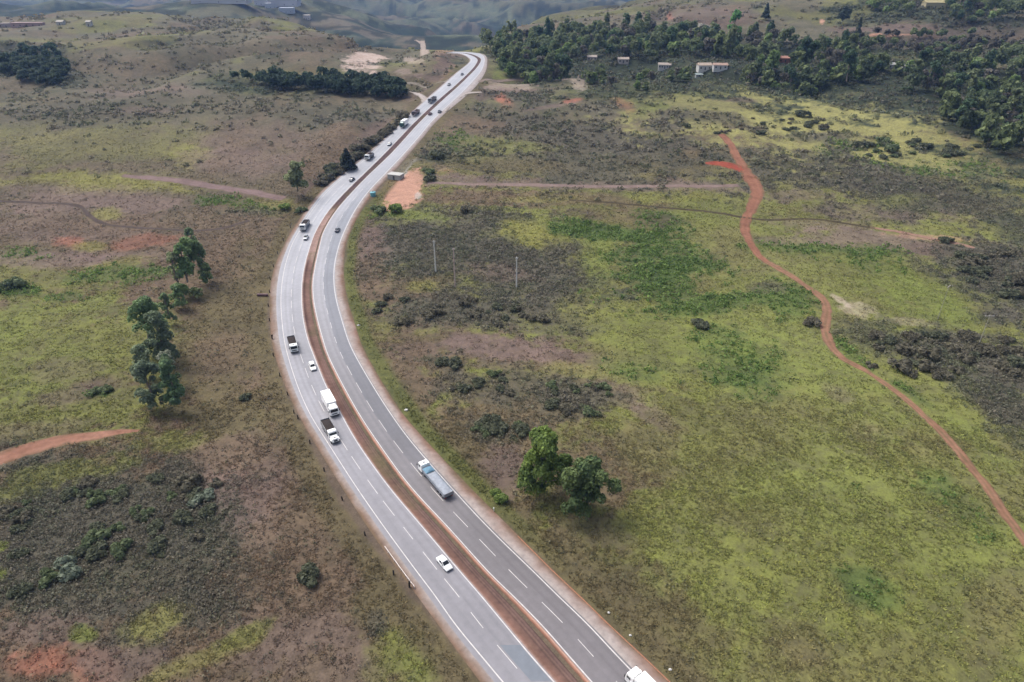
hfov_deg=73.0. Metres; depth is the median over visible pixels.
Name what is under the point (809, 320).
shrub
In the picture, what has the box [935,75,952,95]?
woodland tree
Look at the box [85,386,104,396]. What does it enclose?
shrub
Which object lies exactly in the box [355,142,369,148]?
shrub
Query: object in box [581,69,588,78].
woodland tree
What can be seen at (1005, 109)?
woodland tree
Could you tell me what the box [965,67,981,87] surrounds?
tall tree
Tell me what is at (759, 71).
woodland tree
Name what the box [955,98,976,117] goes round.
tall tree
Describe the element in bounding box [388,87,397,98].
belt tree
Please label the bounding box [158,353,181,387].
eucalyptus tree
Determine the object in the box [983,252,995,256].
shrub
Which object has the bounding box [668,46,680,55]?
woodland tree
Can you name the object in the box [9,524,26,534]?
shrub
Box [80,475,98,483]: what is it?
shrub
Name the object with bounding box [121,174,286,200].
dirt road
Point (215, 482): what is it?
shrub
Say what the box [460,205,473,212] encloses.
shrub
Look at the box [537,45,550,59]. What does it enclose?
tall tree
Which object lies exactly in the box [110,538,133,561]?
shrub
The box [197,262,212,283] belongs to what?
tree
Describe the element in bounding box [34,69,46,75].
belt tree
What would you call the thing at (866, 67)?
woodland tree
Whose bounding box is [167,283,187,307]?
tree
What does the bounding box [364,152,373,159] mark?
truck
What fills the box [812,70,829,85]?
woodland tree
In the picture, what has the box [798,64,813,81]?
woodland tree
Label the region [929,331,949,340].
shrub
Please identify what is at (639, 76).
garden tree
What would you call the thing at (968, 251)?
shrub
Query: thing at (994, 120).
woodland tree
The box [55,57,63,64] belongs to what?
belt tree
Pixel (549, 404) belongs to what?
shrub
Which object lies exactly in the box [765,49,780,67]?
garden tree
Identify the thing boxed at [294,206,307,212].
shrub
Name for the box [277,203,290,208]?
shrub
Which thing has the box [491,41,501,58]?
woodland tree
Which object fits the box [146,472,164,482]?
shrub
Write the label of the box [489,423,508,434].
shrub
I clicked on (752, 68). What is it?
tall tree
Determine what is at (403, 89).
belt tree
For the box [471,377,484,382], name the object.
shrub
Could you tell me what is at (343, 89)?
belt tree
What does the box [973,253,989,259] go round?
shrub
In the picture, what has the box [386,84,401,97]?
belt tree
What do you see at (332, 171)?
shrub
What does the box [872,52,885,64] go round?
tall tree
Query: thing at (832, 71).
garden tree
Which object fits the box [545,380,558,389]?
shrub
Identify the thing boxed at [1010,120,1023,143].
woodland tree
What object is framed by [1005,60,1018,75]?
tall tree
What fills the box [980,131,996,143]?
spreading tree
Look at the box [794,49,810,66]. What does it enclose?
woodland tree
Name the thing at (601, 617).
kerb
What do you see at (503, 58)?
tall tree
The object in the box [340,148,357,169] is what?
dark conifer
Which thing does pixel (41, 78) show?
belt tree
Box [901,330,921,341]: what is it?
shrub
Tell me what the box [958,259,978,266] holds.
shrub
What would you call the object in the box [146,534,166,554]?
shrub
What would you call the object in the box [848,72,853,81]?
tall tree
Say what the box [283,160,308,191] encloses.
broadleaf tree
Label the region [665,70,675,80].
woodland tree
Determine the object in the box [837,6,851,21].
ridge tree
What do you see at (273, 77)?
belt tree
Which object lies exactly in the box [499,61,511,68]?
spreading tree
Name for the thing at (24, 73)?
belt tree
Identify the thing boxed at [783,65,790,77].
tall tree
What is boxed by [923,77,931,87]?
thin tree
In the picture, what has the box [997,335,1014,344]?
shrub
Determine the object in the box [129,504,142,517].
shrub
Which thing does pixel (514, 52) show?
tall tree
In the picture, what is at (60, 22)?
house
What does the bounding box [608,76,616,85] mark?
thin tree
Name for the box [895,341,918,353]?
shrub
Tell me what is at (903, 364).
shrub
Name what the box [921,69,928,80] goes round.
thin tree
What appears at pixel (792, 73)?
tall tree
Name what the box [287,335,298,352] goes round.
dump truck
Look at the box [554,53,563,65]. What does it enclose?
tall tree
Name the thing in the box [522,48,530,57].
woodland tree
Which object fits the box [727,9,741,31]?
ridge tree
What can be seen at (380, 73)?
belt tree
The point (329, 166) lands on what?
shrub
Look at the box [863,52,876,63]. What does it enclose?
woodland tree
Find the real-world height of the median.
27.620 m
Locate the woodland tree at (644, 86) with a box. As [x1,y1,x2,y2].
[641,81,649,90]
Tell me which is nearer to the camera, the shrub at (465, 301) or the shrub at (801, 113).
the shrub at (465, 301)
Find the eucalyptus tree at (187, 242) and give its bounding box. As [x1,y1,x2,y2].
[179,236,197,275]
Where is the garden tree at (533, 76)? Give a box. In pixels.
[528,70,538,83]
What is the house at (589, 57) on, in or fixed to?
on the ground at (392, 28)
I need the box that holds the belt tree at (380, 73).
[377,71,385,76]
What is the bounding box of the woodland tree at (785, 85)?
[781,81,790,89]
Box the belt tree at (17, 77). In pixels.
[15,73,27,79]
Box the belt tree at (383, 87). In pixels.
[381,85,387,94]
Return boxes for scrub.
[0,0,1023,681]
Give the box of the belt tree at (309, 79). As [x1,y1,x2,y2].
[305,75,316,88]
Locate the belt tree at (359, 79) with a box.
[352,76,363,82]
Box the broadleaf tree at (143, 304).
[127,295,167,352]
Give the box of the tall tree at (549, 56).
[544,52,554,74]
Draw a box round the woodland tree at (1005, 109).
[998,105,1009,117]
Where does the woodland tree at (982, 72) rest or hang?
on the ground at (392, 28)
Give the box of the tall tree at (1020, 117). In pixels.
[1012,115,1023,120]
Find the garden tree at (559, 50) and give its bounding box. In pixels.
[555,48,562,62]
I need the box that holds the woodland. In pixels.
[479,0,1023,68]
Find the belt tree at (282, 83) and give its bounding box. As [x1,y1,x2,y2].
[278,80,285,89]
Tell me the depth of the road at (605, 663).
168.70 m
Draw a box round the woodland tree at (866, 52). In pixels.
[859,48,873,58]
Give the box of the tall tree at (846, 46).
[842,39,857,57]
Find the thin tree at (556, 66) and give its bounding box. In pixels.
[548,63,560,79]
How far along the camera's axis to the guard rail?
144.12 m
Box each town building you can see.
[191,0,251,3]
[254,0,270,5]
[264,3,276,7]
[271,0,300,6]
[279,7,294,13]
[303,15,310,19]
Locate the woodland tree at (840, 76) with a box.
[830,63,848,82]
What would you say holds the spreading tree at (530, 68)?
on the ground at (392, 28)
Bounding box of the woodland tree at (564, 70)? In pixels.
[559,64,570,78]
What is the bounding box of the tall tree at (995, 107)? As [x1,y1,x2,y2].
[988,102,1001,115]
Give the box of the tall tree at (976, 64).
[968,61,981,69]
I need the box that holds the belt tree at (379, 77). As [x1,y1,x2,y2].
[371,75,382,79]
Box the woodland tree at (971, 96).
[957,94,978,108]
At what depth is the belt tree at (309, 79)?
474.07 m
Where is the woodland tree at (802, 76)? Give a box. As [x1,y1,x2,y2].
[790,72,808,89]
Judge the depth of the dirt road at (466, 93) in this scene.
471.52 m
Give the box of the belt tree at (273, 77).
[265,73,280,86]
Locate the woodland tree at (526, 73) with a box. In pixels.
[520,70,529,83]
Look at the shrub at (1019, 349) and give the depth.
218.82 m
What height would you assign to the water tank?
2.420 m
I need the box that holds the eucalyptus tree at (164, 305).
[157,292,177,319]
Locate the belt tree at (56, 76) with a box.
[50,72,63,82]
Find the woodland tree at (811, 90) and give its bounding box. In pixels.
[806,84,817,95]
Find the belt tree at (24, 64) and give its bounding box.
[18,60,30,68]
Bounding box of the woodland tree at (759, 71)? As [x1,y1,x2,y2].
[752,60,765,84]
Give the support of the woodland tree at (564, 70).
on the ground at (392, 28)
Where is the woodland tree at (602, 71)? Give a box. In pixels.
[598,68,607,80]
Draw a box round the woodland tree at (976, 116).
[966,112,983,129]
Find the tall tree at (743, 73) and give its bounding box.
[739,64,749,80]
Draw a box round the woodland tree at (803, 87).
[795,81,809,96]
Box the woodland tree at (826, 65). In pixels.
[820,59,832,73]
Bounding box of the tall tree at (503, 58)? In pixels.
[500,56,507,62]
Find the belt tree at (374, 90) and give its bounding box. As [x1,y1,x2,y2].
[370,86,380,96]
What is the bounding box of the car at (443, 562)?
[436,554,452,571]
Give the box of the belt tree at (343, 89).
[340,82,350,92]
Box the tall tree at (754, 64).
[743,62,757,79]
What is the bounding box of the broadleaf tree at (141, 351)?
[130,343,156,373]
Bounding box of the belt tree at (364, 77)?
[360,74,367,81]
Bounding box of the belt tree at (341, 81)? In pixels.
[334,77,351,89]
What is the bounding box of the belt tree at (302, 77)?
[296,74,306,87]
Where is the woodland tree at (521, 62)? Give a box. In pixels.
[513,58,528,72]
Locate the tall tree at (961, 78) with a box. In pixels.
[952,72,969,91]
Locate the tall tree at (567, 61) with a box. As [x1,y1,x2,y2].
[560,53,572,69]
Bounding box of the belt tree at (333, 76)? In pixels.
[328,73,338,79]
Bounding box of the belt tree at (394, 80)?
[391,76,400,88]
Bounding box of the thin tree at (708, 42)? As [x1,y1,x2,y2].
[702,37,715,53]
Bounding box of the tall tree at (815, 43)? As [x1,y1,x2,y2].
[809,39,821,64]
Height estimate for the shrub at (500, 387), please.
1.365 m
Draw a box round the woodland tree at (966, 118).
[956,108,974,128]
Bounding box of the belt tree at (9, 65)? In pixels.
[0,62,11,71]
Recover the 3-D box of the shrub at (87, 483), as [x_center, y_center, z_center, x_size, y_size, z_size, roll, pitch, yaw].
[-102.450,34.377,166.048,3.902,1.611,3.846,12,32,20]
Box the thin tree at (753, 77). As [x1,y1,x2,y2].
[746,72,757,80]
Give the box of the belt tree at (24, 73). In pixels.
[16,69,28,77]
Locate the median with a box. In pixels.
[302,52,589,681]
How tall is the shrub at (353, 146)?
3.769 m
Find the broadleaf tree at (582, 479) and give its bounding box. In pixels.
[559,454,621,519]
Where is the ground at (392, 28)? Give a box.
[0,0,1023,681]
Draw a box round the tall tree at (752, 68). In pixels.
[749,65,756,76]
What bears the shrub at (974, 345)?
on the ground at (392, 28)
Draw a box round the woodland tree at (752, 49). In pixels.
[747,45,758,59]
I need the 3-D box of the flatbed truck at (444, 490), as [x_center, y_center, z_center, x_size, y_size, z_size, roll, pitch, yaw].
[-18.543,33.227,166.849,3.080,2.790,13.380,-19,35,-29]
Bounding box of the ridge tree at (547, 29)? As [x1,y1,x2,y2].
[540,16,552,36]
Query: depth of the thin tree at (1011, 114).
412.52 m
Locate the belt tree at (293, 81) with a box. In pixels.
[288,76,299,88]
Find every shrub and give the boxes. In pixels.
[0,276,27,289]
[0,504,18,518]
[5,582,34,597]
[6,546,29,558]
[8,506,32,518]
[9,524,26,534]
[10,509,31,524]
[21,498,34,505]
[24,517,33,525]
[38,567,58,589]
[53,555,82,582]
[58,487,76,501]
[65,483,80,492]
[67,546,87,557]
[75,477,93,488]
[76,487,92,497]
[79,528,111,548]
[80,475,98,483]
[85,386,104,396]
[85,488,107,507]
[85,540,107,562]
[86,489,94,497]
[88,521,105,530]
[102,384,113,393]
[104,484,126,495]
[105,521,126,531]
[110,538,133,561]
[111,487,128,503]
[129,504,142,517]
[133,511,152,522]
[140,507,155,521]
[145,518,163,535]
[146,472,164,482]
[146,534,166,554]
[156,550,165,557]
[166,490,177,501]
[172,509,193,524]
[175,473,203,492]
[180,492,194,501]
[185,486,202,500]
[186,487,214,507]
[187,527,204,539]
[198,503,216,517]
[208,477,222,486]
[238,393,250,400]
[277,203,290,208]
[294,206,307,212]
[296,562,319,588]
[312,179,327,184]
[317,172,335,179]
[323,162,336,170]
[324,169,336,173]
[332,166,345,173]
[348,143,363,150]
[349,150,362,157]
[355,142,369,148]
[362,136,377,142]
[370,205,386,214]
[371,307,381,313]
[374,301,386,305]
[379,128,392,133]
[380,131,388,136]
[383,292,392,299]
[385,124,396,128]
[387,203,401,211]
[393,319,402,324]
[396,114,408,118]
[399,296,409,301]
[402,316,413,324]
[421,311,435,318]
[422,168,434,174]
[423,175,435,180]
[427,305,442,313]
[429,149,444,157]
[434,356,448,365]
[447,356,461,369]
[449,385,456,391]
[456,384,472,392]
[457,298,469,305]
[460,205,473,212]
[468,311,480,318]
[470,424,485,431]
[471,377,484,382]
[473,381,483,388]
[474,307,483,311]
[474,419,491,429]
[481,413,500,423]
[482,431,491,438]
[486,369,501,376]
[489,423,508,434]
[489,487,501,495]
[491,302,502,309]
[491,421,504,428]
[493,493,508,503]
[495,321,503,326]
[495,384,504,392]
[498,376,507,382]
[501,314,508,320]
[504,389,514,395]
[508,303,521,310]
[509,303,519,311]
[515,423,529,437]
[524,314,536,320]
[536,314,550,321]
[544,397,558,409]
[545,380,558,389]
[551,389,558,394]
[559,403,575,415]
[569,384,577,389]
[579,403,586,410]
[582,405,601,416]
[591,382,602,390]
[594,382,611,389]
[690,318,709,329]
[755,130,765,133]
[794,110,811,116]
[802,316,821,326]
[819,123,829,128]
[852,141,866,146]
[862,141,876,146]
[865,361,878,368]
[867,329,885,339]
[873,343,885,349]
[874,136,890,142]
[878,154,887,158]
[883,335,897,345]
[884,143,899,151]
[887,357,912,372]
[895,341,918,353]
[896,346,910,355]
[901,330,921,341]
[903,369,917,378]
[911,138,921,141]
[912,360,930,370]
[918,143,933,148]
[918,330,928,336]
[918,359,939,372]
[919,345,941,359]
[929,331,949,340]
[930,339,939,344]
[931,367,954,379]
[938,236,954,242]
[940,151,951,156]
[942,147,954,151]
[945,143,960,147]
[946,343,961,351]
[949,365,965,374]
[952,150,962,154]
[954,250,974,259]
[955,265,970,272]
[957,329,980,341]
[957,352,975,363]
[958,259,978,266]
[960,249,976,254]
[961,265,977,273]
[964,255,985,263]
[965,276,978,283]
[969,351,980,357]
[970,342,994,353]
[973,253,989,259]
[973,343,997,356]
[975,265,992,273]
[976,273,988,278]
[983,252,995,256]
[993,361,1008,368]
[995,344,1014,353]
[997,248,1014,255]
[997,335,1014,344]
[998,288,1021,297]
[1001,366,1021,375]
[1002,281,1012,286]
[1004,275,1022,281]
[1007,355,1023,367]
[1009,271,1023,284]
[1011,249,1021,254]
[1011,346,1023,354]
[1016,287,1023,297]
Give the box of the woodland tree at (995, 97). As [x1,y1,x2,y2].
[986,90,1001,107]
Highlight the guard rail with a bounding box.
[385,547,414,588]
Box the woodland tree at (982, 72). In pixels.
[978,69,986,76]
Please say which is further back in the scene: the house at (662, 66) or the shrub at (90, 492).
the house at (662, 66)
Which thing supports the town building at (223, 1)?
on the ground at (392, 28)
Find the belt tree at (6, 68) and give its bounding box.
[0,64,10,73]
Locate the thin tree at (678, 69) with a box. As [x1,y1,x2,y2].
[675,67,681,73]
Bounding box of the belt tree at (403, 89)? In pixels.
[399,85,408,95]
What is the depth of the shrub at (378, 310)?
243.40 m
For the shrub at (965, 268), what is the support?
on the ground at (392, 28)
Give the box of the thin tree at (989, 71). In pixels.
[981,68,999,79]
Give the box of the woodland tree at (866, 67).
[857,58,874,78]
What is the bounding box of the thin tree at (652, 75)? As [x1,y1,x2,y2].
[647,71,655,81]
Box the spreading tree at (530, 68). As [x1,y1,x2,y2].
[515,65,534,72]
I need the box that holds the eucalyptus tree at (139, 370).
[129,359,163,409]
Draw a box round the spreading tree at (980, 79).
[965,77,988,85]
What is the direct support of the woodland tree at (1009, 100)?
on the ground at (392, 28)
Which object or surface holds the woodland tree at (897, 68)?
on the ground at (392, 28)
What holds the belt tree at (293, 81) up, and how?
on the ground at (392, 28)
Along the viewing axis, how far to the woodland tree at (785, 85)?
497.18 m
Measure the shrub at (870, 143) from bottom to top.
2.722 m
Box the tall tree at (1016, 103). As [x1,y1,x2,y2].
[1009,87,1023,113]
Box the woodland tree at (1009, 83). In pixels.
[999,78,1019,102]
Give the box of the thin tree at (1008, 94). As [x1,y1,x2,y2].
[1002,92,1011,102]
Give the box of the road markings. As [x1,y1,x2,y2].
[281,52,630,681]
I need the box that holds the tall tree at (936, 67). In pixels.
[930,60,942,85]
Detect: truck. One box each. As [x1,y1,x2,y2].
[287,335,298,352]
[298,219,309,230]
[320,389,339,416]
[320,417,340,443]
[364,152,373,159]
[399,118,407,127]
[411,109,419,115]
[417,459,453,498]
[427,96,436,102]
[624,665,655,681]
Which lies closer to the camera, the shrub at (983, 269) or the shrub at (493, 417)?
the shrub at (493, 417)
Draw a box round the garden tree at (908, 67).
[903,59,914,71]
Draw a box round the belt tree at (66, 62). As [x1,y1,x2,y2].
[62,60,69,65]
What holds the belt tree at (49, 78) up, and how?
on the ground at (392, 28)
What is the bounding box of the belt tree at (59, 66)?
[54,64,62,68]
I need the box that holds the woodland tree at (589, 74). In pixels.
[585,71,595,82]
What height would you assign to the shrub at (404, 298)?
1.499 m
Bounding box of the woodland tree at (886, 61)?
[879,52,892,71]
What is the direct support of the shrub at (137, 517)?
on the ground at (392, 28)
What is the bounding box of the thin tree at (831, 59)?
[825,57,835,69]
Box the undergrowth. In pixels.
[0,128,1015,608]
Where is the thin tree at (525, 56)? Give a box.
[523,53,529,59]
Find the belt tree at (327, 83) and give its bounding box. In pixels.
[325,79,333,88]
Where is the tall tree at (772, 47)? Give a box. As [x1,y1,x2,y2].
[767,44,779,57]
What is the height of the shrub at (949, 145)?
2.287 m
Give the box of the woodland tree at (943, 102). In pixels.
[939,99,946,113]
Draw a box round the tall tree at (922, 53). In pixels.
[918,47,933,67]
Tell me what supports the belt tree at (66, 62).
on the ground at (392, 28)
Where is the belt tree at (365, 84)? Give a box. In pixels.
[361,81,373,92]
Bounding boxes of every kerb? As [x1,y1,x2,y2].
[333,368,588,681]
[518,536,669,681]
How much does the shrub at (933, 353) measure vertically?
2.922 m
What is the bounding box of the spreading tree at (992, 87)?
[985,84,996,88]
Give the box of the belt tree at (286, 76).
[280,73,292,79]
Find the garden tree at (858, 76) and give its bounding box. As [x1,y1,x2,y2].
[852,65,865,80]
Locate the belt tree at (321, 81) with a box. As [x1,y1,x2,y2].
[313,75,327,88]
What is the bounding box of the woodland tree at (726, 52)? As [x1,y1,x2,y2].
[721,34,736,56]
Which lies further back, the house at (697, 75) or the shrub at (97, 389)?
the house at (697, 75)
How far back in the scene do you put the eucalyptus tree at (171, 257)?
247.67 m
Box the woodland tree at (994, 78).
[985,74,999,89]
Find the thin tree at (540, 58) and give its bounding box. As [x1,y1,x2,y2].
[537,55,545,64]
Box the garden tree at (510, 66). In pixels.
[504,62,516,75]
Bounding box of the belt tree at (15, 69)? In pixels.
[12,66,22,74]
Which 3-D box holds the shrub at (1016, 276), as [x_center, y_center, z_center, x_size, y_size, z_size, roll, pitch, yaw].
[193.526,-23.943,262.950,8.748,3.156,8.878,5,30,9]
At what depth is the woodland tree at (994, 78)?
489.29 m
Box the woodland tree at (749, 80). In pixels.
[743,69,757,84]
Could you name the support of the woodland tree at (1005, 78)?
on the ground at (392, 28)
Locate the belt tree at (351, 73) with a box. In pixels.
[344,69,360,78]
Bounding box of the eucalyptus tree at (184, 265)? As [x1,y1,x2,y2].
[173,242,195,282]
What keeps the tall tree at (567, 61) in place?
on the ground at (392, 28)
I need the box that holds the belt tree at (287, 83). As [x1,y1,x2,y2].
[284,78,290,88]
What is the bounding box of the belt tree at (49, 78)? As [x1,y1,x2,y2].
[46,75,56,82]
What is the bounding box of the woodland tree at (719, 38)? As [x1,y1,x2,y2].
[713,32,726,54]
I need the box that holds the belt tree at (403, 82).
[397,78,406,87]
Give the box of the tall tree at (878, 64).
[873,59,884,79]
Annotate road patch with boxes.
[501,645,550,680]
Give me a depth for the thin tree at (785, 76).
517.32 m
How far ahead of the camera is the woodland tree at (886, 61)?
518.99 m
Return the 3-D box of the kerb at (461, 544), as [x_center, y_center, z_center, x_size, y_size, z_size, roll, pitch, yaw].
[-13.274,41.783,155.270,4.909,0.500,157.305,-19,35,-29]
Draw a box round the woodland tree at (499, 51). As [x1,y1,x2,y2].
[496,47,505,57]
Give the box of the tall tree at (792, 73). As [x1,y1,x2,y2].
[788,67,797,85]
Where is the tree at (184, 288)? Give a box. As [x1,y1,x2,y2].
[174,282,189,294]
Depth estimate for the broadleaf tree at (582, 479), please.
151.27 m
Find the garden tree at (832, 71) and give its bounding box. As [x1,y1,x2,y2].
[830,66,836,79]
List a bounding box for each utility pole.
[432,240,435,271]
[452,248,455,286]
[515,257,517,286]
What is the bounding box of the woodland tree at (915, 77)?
[904,66,926,85]
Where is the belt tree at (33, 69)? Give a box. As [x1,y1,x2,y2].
[30,67,39,73]
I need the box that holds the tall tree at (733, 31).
[724,27,739,52]
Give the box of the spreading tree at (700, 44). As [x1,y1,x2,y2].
[689,41,704,54]
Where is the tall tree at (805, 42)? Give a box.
[798,36,814,55]
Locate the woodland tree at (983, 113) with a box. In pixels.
[972,109,987,129]
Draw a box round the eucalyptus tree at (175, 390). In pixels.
[157,359,184,404]
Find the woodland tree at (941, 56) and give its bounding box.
[930,50,950,68]
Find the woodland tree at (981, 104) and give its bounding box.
[976,96,988,111]
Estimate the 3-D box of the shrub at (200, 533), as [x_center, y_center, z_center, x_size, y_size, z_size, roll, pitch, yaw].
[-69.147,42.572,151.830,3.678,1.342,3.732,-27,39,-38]
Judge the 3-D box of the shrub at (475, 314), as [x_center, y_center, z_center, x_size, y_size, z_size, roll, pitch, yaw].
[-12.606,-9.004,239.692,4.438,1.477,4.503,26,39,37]
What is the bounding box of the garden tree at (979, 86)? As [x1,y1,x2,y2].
[967,80,984,93]
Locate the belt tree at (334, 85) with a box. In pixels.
[329,81,337,91]
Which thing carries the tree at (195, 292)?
on the ground at (392, 28)
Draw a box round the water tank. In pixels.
[370,191,375,196]
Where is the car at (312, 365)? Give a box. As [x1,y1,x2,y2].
[308,361,315,370]
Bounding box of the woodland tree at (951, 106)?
[938,88,961,119]
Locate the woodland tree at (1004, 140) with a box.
[991,122,1020,151]
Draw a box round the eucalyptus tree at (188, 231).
[184,227,196,261]
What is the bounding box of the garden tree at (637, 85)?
[633,80,640,88]
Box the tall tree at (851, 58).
[842,48,859,80]
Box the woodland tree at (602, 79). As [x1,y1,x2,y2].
[599,76,605,83]
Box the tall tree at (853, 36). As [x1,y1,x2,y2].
[846,32,859,52]
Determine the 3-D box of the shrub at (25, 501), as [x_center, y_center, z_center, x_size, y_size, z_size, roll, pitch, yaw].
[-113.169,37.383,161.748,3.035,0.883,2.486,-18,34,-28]
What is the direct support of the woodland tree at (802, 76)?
on the ground at (392, 28)
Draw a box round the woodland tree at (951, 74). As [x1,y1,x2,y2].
[939,72,957,88]
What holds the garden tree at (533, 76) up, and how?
on the ground at (392, 28)
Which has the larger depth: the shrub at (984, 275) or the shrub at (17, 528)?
the shrub at (984, 275)
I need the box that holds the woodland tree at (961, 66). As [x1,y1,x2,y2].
[953,58,968,72]
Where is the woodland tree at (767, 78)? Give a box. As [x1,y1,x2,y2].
[761,69,774,86]
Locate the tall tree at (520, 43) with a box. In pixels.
[511,41,523,56]
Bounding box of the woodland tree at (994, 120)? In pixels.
[974,113,1004,142]
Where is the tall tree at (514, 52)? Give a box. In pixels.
[508,45,522,62]
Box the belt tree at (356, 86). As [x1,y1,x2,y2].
[350,81,363,94]
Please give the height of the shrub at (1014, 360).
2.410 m
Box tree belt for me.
[0,41,395,82]
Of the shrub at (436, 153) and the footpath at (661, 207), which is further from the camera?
the shrub at (436, 153)
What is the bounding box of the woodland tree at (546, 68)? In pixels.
[537,60,554,77]
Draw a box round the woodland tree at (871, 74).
[865,70,875,79]
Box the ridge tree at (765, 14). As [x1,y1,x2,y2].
[761,2,770,18]
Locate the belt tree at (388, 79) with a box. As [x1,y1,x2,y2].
[384,76,395,83]
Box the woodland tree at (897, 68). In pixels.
[891,61,904,73]
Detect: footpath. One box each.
[0,200,249,231]
[569,199,874,228]
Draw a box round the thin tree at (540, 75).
[536,70,546,81]
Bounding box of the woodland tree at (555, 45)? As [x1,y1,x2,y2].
[550,41,563,52]
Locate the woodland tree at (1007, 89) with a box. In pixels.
[1004,85,1017,102]
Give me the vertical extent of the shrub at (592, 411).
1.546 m
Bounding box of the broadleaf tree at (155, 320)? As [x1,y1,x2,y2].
[143,310,179,359]
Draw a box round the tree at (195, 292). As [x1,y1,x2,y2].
[189,287,203,298]
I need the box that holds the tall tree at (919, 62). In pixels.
[914,58,924,74]
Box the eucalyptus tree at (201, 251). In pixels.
[188,240,205,269]
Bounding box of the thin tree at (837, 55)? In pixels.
[827,49,846,64]
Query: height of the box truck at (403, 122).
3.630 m
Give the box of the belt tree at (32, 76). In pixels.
[29,73,37,80]
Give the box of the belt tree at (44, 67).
[40,65,49,72]
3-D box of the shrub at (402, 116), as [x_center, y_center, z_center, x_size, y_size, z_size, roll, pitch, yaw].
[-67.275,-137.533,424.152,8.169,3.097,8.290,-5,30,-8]
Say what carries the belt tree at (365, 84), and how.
on the ground at (392, 28)
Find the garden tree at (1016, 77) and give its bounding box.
[1005,74,1020,85]
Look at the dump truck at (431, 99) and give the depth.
450.24 m
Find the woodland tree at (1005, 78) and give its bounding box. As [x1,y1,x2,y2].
[999,75,1010,83]
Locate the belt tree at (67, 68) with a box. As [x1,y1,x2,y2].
[63,65,70,71]
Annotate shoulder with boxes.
[270,53,493,681]
[335,52,670,681]
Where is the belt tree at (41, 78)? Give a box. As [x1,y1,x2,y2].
[35,75,46,84]
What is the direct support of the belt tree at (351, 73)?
on the ground at (392, 28)
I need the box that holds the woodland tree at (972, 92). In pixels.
[964,88,978,104]
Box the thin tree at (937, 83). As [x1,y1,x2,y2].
[930,72,945,87]
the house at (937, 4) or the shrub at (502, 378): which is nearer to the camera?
the shrub at (502, 378)
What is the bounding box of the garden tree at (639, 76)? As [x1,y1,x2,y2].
[636,73,642,80]
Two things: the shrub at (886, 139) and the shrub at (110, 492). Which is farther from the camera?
the shrub at (886, 139)
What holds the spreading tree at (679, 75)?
on the ground at (392, 28)
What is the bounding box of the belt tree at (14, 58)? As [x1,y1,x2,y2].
[10,56,21,60]
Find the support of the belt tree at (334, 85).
on the ground at (392, 28)
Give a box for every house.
[55,20,65,24]
[85,20,92,26]
[587,55,596,59]
[617,57,628,63]
[658,62,671,70]
[695,73,702,77]
[696,62,711,72]
[712,63,727,71]
[779,56,790,62]
[921,0,946,8]
[1013,67,1023,74]
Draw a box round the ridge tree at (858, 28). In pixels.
[855,17,862,37]
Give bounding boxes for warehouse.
[0,23,10,27]
[10,22,44,27]
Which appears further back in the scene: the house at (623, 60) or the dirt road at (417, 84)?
the house at (623, 60)
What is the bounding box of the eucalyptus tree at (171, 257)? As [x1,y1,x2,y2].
[166,251,183,282]
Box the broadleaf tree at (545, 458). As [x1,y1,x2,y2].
[516,425,573,496]
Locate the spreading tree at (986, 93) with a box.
[978,89,1006,100]
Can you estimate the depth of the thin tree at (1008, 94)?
464.79 m
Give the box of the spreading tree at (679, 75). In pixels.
[675,73,687,77]
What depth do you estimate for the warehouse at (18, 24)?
755.00 m
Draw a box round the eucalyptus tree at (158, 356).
[155,349,174,366]
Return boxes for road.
[0,429,139,464]
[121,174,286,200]
[276,53,554,681]
[312,52,632,681]
[407,79,448,87]
[408,91,426,104]
[416,40,429,56]
[428,182,739,187]
[445,92,481,111]
[478,75,579,82]
[705,161,747,171]
[718,134,769,262]
[764,261,1023,545]
[872,227,974,248]
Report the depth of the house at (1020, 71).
504.98 m
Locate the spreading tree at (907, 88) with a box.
[900,86,913,90]
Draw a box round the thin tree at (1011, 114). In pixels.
[1005,111,1018,121]
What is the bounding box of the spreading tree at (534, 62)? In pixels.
[525,59,540,67]
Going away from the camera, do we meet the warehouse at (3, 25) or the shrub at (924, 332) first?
the shrub at (924, 332)
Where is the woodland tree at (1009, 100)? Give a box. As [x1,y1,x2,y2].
[1003,96,1014,103]
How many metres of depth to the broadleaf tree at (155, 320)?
207.60 m
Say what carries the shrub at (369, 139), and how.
on the ground at (392, 28)
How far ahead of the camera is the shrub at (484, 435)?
182.80 m
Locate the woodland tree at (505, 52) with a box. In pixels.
[496,47,510,66]
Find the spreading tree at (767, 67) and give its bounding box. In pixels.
[762,65,772,69]
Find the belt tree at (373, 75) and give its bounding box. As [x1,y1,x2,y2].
[368,73,377,78]
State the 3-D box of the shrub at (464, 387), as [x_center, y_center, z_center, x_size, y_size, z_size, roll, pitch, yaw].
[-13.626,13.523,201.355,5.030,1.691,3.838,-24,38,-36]
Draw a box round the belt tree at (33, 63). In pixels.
[28,60,39,67]
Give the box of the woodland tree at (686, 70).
[682,66,691,76]
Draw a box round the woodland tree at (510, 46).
[506,44,513,50]
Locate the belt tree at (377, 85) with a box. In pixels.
[373,83,381,93]
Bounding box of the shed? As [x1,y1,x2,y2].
[387,172,403,179]
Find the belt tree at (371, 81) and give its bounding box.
[366,78,378,87]
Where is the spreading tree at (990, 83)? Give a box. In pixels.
[984,80,992,86]
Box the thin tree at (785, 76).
[780,72,790,82]
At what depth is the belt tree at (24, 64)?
520.61 m
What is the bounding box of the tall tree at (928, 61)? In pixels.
[921,51,936,69]
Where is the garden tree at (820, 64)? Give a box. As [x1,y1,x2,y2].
[817,58,825,69]

